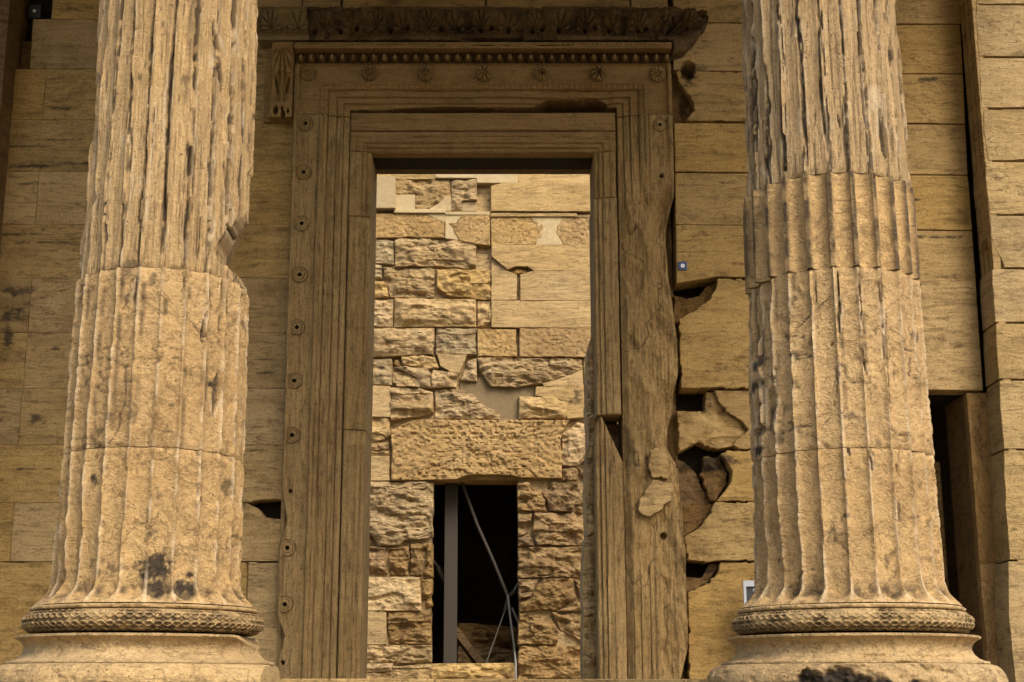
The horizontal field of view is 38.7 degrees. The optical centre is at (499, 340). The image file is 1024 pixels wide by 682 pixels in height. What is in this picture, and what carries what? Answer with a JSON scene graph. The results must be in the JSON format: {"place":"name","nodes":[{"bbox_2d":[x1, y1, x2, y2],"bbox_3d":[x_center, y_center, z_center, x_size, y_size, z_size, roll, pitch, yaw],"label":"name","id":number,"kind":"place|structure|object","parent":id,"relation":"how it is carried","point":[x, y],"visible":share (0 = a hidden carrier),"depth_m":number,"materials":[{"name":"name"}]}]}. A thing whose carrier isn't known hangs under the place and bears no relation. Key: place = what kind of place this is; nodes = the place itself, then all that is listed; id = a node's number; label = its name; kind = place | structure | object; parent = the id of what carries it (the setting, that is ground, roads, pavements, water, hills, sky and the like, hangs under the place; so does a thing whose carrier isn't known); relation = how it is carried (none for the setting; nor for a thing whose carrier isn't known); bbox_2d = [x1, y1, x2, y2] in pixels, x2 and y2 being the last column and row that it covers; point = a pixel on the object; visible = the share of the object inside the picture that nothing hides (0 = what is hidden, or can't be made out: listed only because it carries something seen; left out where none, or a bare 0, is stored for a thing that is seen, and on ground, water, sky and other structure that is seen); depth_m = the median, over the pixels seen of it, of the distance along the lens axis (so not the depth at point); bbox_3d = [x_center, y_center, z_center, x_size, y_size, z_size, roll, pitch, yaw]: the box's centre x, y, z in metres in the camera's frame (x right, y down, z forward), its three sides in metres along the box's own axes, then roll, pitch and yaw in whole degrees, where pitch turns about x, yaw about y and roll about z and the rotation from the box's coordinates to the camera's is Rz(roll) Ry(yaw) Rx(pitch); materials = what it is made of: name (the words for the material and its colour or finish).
{"place":"outdoors","nodes":[
{"label":"outdoors","id":0,"kind":"place"},
{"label":"porch floor","id":1,"kind":"structure","parent":0,"visible":0},
{"bbox_2d":[0,0,28,250],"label":"anta","id":2,"kind":"object","parent":1,"relation":"on","point":[13,22],"depth_m":13.61,"materials":[{"name":"stone"}]},
{"bbox_2d":[0,0,280,681],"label":"ionic column","id":3,"kind":"structure","parent":1,"relation":"on","point":[145,586],"depth_m":6.38,"materials":[{"name":"stone"}]},
{"bbox_2d":[280,679,706,681],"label":"threshold step","id":4,"kind":"object","parent":1,"relation":"on","point":[493,680],"visible":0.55,"depth_m":7.79,"materials":[{"name":"stone"}]},
{"bbox_2d":[0,0,1000,678],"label":"wall","id":5,"kind":"structure","parent":1,"relation":"on","point":[48,154],"depth_m":13.30,"materials":[{"name":"stone"}]},
{"bbox_2d":[28,5,45,23],"bbox_3d":[-4.482,-3.163,14.092,0.120,0.140,0.151,0,-14,0],"label":"wall lamp","id":6,"kind":"object","parent":5,"relation":"attached to","point":[36,11],"visible":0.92,"depth_m":14.03,"materials":[{"name":"metal"}]},
{"bbox_2d":[257,6,708,678],"bbox_3d":[-0.156,0.046,13.331,4.226,6.195,1.193,0,-14,0],"label":"doorway","id":7,"kind":"structure","parent":5,"relation":"attached to","point":[359,98],"depth_m":13.37,"materials":[{"name":"stone"}]},
{"bbox_2d":[678,262,686,269],"bbox_3d":[1.671,-0.687,13.298,0.080,0.080,0.019,0,-14,0],"label":"survey target","id":8,"kind":"object","parent":5,"relation":"attached to","point":[682,265],"visible":1,"depth_m":13.29,"materials":[{"name":"blue plastic"}]},
{"bbox_2d":[743,580,754,604],"bbox_3d":[2.199,2.502,12.311,0.254,0.940,0.070,0,-14,0],"label":"information panel","id":9,"kind":"object","parent":1,"relation":"on","point":[748,588],"visible":0.14,"depth_m":12.38,"materials":[{"name":"metal"}]},
{"bbox_2d":[706,0,1008,681],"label":"ionic column","id":10,"kind":"structure","parent":1,"relation":"on","point":[849,582],"depth_m":6.38,"materials":[{"name":"stone"}]},
{"bbox_2d":[959,0,1023,681],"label":"anta","id":11,"kind":"object","parent":1,"relation":"on","point":[992,34],"visible":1,"depth_m":13.05,"materials":[{"name":"stone"}]},
{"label":"cella floor","id":12,"kind":"structure","parent":0,"visible":0},
{"bbox_2d":[444,483,457,663],"bbox_3d":[-0.801,4.018,23.867,0.309,3.470,0.250,0,-14,0],"label":"steel post","id":13,"kind":"object","parent":12,"relation":"on","point":[450,572],"visible":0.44,"depth_m":23.82,"materials":[{"name":"grey metal"}]},
{"bbox_2d":[458,646,518,663],"bbox_3d":[-0.188,5.508,25.163,1.064,0.444,0.693,0,-14,0],"label":"fallen block","id":14,"kind":"object","parent":12,"relation":"on","point":[499,655],"depth_m":24.92,"materials":[{"name":"stone"}]},
{"bbox_2d":[458,623,517,649],"bbox_3d":[-0.202,5.163,25.438,1.043,0.447,0.719,0,-14,0],"label":"fallen block","id":15,"kind":"object","parent":14,"relation":"on","point":[475,634],"depth_m":25.21,"materials":[{"name":"stone"}]},
{"bbox_2d":[367,174,617,678],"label":"wall","id":16,"kind":"structure","parent":12,"relation":"on","point":[482,324],"depth_m":24.00,"materials":[{"name":"stone"}]},
{"bbox_2d":[434,560,443,581],"bbox_3d":[-1.022,3.777,24.114,0.312,0.431,0.093,0,-14,0],"label":"steel brace","id":17,"kind":"object","parent":16,"relation":"attached to","point":[439,569],"visible":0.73,"depth_m":24.07,"materials":[{"name":"grey metal"}]},
{"bbox_2d":[461,482,508,596],"bbox_3d":[-0.249,3.241,23.879,0.808,1.880,0.059,-1,-14,3],"label":"steel strut","id":18,"kind":"object","parent":16,"relation":"attached to","point":[484,539],"visible":1,"depth_m":23.86,"materials":[{"name":"grey metal"}]},
{"bbox_2d":[486,582,518,662],"bbox_3d":[0.051,4.577,23.697,0.580,1.340,0.085,-2,-14,9],"label":"tension rod","id":19,"kind":"object","parent":16,"relation":"attached to","point":[512,592],"visible":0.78,"depth_m":23.71,"materials":[{"name":"metal"}]},
{"bbox_2d":[507,595,516,678],"bbox_3d":[0.232,4.765,23.177,0.125,1.467,0.592,3,-14,-12],"label":"hanging cable","id":20,"kind":"object","parent":16,"relation":"hanging from","point":[512,632],"visible":1,"depth_m":23.38,"materials":[{"name":"metal"}]},
{"bbox_2d":[934,462,948,590],"bbox_3d":[4.118,2.185,13.534,0.070,2.130,0.100,0,-14,0],"label":"timber post","id":21,"kind":"object","parent":12,"relation":"on","point":[939,490],"visible":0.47,"depth_m":13.62,"materials":[{"name":"wood"}]},
{"bbox_2d":[930,406,959,602],"bbox_3d":[3.750,1.888,14.664,1.700,3.435,2.440,0,-14,0],"label":"side passage","id":22,"kind":"object","parent":12,"relation":"on","point":[939,434],"visible":0.02,"depth_m":14.66},
{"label":"ground","id":23,"kind":"structure","parent":0,"visible":0},
{"bbox_2d":[431,485,518,663],"bbox_3d":[0.000,4.711,25.875,6.400,6.480,3.880,0,-14,0],"label":"dark chamber","id":24,"kind":"object","parent":23,"relation":"on","point":[481,597],"visible":0.05,"depth_m":27.80,"materials":[{"name":"black"}]},
{"bbox_2d":[457,626,484,662],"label":"diagonal beam","id":25,"kind":"structure","parent":24,"relation":"attached to","point":[468,648],"depth_m":24.08,"materials":[{"name":"brown wood"}]}
]}

